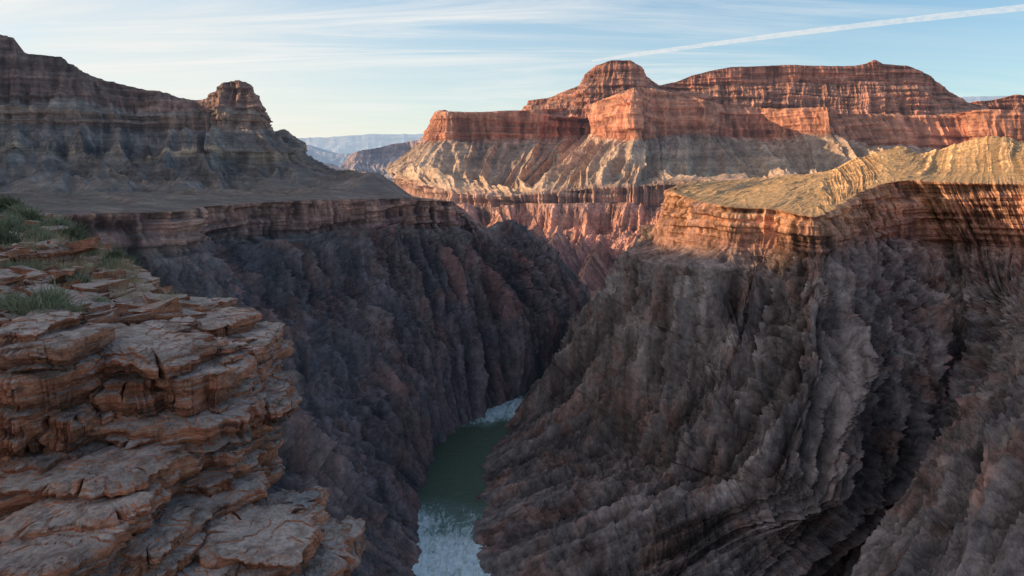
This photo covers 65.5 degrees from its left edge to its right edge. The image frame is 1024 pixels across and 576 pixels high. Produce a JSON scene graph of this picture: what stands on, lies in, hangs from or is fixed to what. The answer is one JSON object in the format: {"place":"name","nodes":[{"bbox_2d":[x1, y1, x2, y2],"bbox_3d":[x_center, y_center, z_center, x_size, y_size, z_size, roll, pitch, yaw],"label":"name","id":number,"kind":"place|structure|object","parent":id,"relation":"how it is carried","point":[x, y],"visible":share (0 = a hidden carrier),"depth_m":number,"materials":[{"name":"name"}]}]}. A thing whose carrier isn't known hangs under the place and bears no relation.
{"place":"outdoors","nodes":[
{"label":"outdoors","id":0,"kind":"place"},
{"bbox_2d":[0,211,86,467],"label":"rocky bench","id":1,"kind":"object","parent":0,"point":[2,462],"depth_m":12.61,"materials":[{"name":"brown stone"}]},
{"bbox_2d":[0,212,42,232],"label":"sagebrush","id":2,"kind":"object","parent":1,"relation":"on","point":[9,221],"visible":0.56,"depth_m":31.90,"materials":[{"name":"green plant"}]},
{"bbox_2d":[10,202,52,222],"bbox_3d":[-21.783,-3.228,35.946,1.753,1.292,2.013,3,10,18],"label":"sagebrush","id":3,"kind":"object","parent":1,"relation":"on","point":[32,215],"visible":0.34,"depth_m":35.79,"materials":[{"name":"green plant"}]},
{"bbox_2d":[0,211,187,305],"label":"dry grass","id":4,"kind":"structure","parent":1,"relation":"on","point":[81,262],"depth_m":19.11,"materials":[{"name":"plant"}]},
{"bbox_2d":[0,246,366,575],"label":"sandstone ledge","id":5,"kind":"object","parent":1,"relation":"on","point":[148,448],"visible":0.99,"depth_m":10.95,"materials":[{"name":"brown stone"}]},
{"bbox_2d":[0,214,206,325],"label":"rock rubble","id":6,"kind":"object","parent":5,"relation":"on","point":[127,312],"visible":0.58,"depth_m":15.28,"materials":[{"name":"stone"}]},
{"bbox_2d":[0,222,26,247],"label":"sagebrush","id":7,"kind":"object","parent":6,"relation":"on","point":[5,237],"visible":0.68,"depth_m":27.11,"materials":[{"name":"green plant"}]},
{"bbox_2d":[0,192,26,211],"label":"sagebrush","id":8,"kind":"object","parent":6,"relation":"on","point":[4,201],"visible":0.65,"depth_m":43.59,"materials":[{"name":"green plant"}]},
{"bbox_2d":[0,254,26,268],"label":"sagebrush","id":9,"kind":"object","parent":6,"relation":"on","point":[4,265],"visible":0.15,"depth_m":18.09,"materials":[{"name":"green plant"}]},
{"bbox_2d":[0,288,28,309],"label":"sagebrush","id":10,"kind":"object","parent":6,"relation":"on","point":[12,294],"visible":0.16,"depth_m":12.73,"materials":[{"name":"green plant"}]},
{"bbox_2d":[0,201,38,215],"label":"sagebrush","id":11,"kind":"object","parent":6,"relation":"on","point":[13,209],"visible":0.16,"depth_m":41.51,"materials":[{"name":"green plant"}]},
{"bbox_2d":[13,256,49,269],"bbox_3d":[-11.584,-0.499,19.031,0.972,0.548,0.982,0,9,0],"label":"sagebrush","id":12,"kind":"object","parent":6,"relation":"on","point":[33,263],"visible":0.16,"depth_m":19.10,"materials":[{"name":"green plant"}]},
{"bbox_2d":[18,221,58,239],"bbox_3d":[-17.974,-2.048,30.166,1.738,1.043,1.575,0,9,0],"label":"sagebrush","id":13,"kind":"object","parent":6,"relation":"on","point":[34,232],"visible":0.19,"depth_m":29.95,"materials":[{"name":"green plant"}]},
{"bbox_2d":[26,230,61,242],"bbox_3d":[-15.839,-1.585,27.122,1.402,0.874,1.605,0,9,0],"label":"sagebrush","id":14,"kind":"object","parent":6,"relation":"on","point":[44,237],"visible":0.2,"depth_m":26.89,"materials":[{"name":"green plant"}]},
{"bbox_2d":[0,277,91,317],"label":"sagebrush","id":15,"kind":"object","parent":6,"relation":"on","point":[53,299],"visible":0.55,"depth_m":12.36,"materials":[{"name":"green plant"}]},
{"bbox_2d":[32,212,76,227],"bbox_3d":[-19.665,-2.701,33.976,2.125,1.053,1.800,-9,13,-44],"label":"sagebrush","id":16,"kind":"object","parent":6,"relation":"on","point":[54,220],"visible":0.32,"depth_m":34.06,"materials":[{"name":"green plant"}]},
{"bbox_2d":[61,260,83,278],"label":"sagebrush","id":17,"kind":"object","parent":6,"relation":"on","point":[75,272],"visible":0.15,"depth_m":18.22,"materials":[{"name":"green plant"}]},
{"bbox_2d":[54,220,92,240],"bbox_3d":[-16.098,-1.953,28.830,1.544,0.951,1.525,-7,12,-39],"label":"sagebrush","id":18,"kind":"object","parent":6,"relation":"on","point":[72,231],"visible":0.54,"depth_m":28.89,"materials":[{"name":"green plant"}]},
{"bbox_2d":[64,269,94,282],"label":"sagebrush","id":19,"kind":"object","parent":6,"relation":"on","point":[86,279],"visible":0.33,"depth_m":17.18,"materials":[{"name":"green plant"}]},
{"bbox_2d":[69,230,91,242],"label":"sagebrush","id":20,"kind":"object","parent":6,"relation":"on","point":[74,240],"visible":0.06,"depth_m":25.11,"materials":[{"name":"green plant"}]},
{"bbox_2d":[75,245,105,257],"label":"sagebrush","id":21,"kind":"object","parent":6,"relation":"on","point":[93,253],"visible":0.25,"depth_m":23.07,"materials":[{"name":"green plant"}]},
{"bbox_2d":[88,294,113,304],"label":"sagebrush","id":22,"kind":"object","parent":6,"relation":"on","point":[104,299],"visible":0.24,"depth_m":13.97,"materials":[{"name":"green plant"}]},
{"bbox_2d":[93,255,127,269],"bbox_3d":[-10.178,-0.580,20.134,0.934,0.564,0.925,0,9,0],"label":"sagebrush","id":23,"kind":"object","parent":6,"relation":"on","point":[109,263],"visible":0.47,"depth_m":20.13,"materials":[{"name":"green plant"}]},
{"bbox_2d":[100,245,139,263],"bbox_3d":[-10.692,-0.840,21.577,1.064,0.657,0.998,0,9,0],"label":"sagebrush","id":24,"kind":"object","parent":6,"relation":"on","point":[117,253],"visible":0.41,"depth_m":21.62,"materials":[{"name":"green plant"}]},
{"bbox_2d":[0,35,411,195],"bbox_3d":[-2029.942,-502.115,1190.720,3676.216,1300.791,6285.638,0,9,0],"label":"mesa","id":25,"kind":"structure","parent":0,"point":[66,127],"depth_m":2359.61,"materials":[{"name":"stone"}]},
{"bbox_2d":[0,187,590,575],"bbox_3d":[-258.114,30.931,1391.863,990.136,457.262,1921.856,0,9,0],"label":"canyon wall","id":26,"kind":"structure","parent":0,"point":[417,331],"depth_m":1148.50,"materials":[{"name":"brown stone"}]},
{"bbox_2d":[324,138,422,180],"bbox_3d":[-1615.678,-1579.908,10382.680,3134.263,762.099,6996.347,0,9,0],"label":"distant mesa","id":27,"kind":"structure","parent":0,"point":[379,160],"depth_m":9478.24,"materials":[{"name":"grey stone"}]},
{"bbox_2d":[411,374,543,575],"bbox_3d":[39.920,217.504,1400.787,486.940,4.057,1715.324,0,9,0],"label":"river","id":28,"kind":"structure","parent":0,"point":[452,509],"depth_m":1044.36,"materials":[{"name":"liquid"}]},
{"bbox_2d":[487,211,504,226],"bbox_3d":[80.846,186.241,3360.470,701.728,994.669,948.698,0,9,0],"label":"rock fin","id":29,"kind":"object","parent":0,"point":[498,217],"visible":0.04,"depth_m":3496.89,"materials":[{"name":"brown stone"}]},
{"bbox_2d":[0,0,1023,137],"label":"sky","id":30,"kind":"structure","parent":0,"point":[317,68],"materials":[{"name":"blue"}]},
{"bbox_2d":[529,217,548,242],"bbox_3d":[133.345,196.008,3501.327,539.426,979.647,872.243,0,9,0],"label":"rock fin","id":31,"kind":"object","parent":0,"point":[534,227],"visible":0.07,"depth_m":3567.01,"materials":[{"name":"brown stone"}]},
{"bbox_2d":[457,202,662,257],"bbox_3d":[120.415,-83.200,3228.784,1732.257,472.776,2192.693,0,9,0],"label":"gorge ridge","id":32,"kind":"structure","parent":0,"point":[616,225],"depth_m":3921.04,"materials":[{"name":"brown stone"}]},
{"bbox_2d":[547,225,581,275],"bbox_3d":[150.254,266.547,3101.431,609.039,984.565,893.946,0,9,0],"label":"rock fin","id":33,"kind":"object","parent":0,"point":[558,241],"visible":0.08,"depth_m":3164.68,"materials":[{"name":"brown stone"}]},
{"bbox_2d":[573,233,590,262],"bbox_3d":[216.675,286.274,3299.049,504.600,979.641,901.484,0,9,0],"label":"rock fin","id":34,"kind":"object","parent":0,"point":[581,248],"visible":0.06,"depth_m":3379.14,"materials":[{"name":"brown stone"}]},
{"bbox_2d":[578,236,616,294],"bbox_3d":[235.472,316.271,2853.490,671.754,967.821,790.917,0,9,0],"label":"rock fin","id":35,"kind":"object","parent":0,"point":[598,262],"visible":0.1,"depth_m":2784.44,"materials":[{"name":"brown stone"}]},
{"bbox_2d":[629,235,639,247],"bbox_3d":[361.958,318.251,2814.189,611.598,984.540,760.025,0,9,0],"label":"rock fin","id":36,"kind":"object","parent":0,"point":[636,237],"visible":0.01,"depth_m":2873.96,"materials":[{"name":"brown stone"}]},
{"bbox_2d":[386,87,1023,209],"bbox_3d":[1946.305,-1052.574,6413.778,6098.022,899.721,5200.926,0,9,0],"label":"redwall mesa","id":37,"kind":"structure","parent":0,"point":[646,147],"depth_m":5218.86,"materials":[{"name":"stone"}]},
{"bbox_2d":[520,60,988,118],"bbox_3d":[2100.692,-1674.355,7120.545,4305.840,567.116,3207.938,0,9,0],"label":"sandstone butte","id":38,"kind":"object","parent":37,"relation":"on","point":[874,87],"visible":0.59,"depth_m":6315.33,"materials":[{"name":"brown stone"}]},
{"bbox_2d":[470,136,1023,575],"bbox_3d":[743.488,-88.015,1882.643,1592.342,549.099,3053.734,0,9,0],"label":"plateau cliff","id":39,"kind":"structure","parent":0,"point":[818,374],"depth_m":913.98,"materials":[{"name":"brown stone"}]},
{"bbox_2d":[970,94,1023,109],"bbox_3d":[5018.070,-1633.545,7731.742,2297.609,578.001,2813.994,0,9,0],"label":"distant mesa","id":40,"kind":"structure","parent":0,"point":[1014,102],"depth_m":7092.21,"materials":[{"name":"stone"}]},
{"label":"ground","id":41,"kind":"structure","parent":0,"visible":0},
{"bbox_2d":[306,145,350,167],"bbox_3d":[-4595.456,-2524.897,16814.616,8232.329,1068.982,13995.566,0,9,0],"label":"bench","id":42,"kind":"object","parent":41,"relation":"on","point":[324,156],"visible":0.15,"depth_m":14956.62,"materials":[{"name":"stone"}]},
{"bbox_2d":[298,96,1006,153],"bbox_3d":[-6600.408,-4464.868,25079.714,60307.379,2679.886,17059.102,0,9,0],"label":"rim","id":43,"kind":"object","parent":41,"relation":"on","point":[350,144],"visible":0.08,"depth_m":25116.51,"materials":[{"name":"stone"}]}
]}

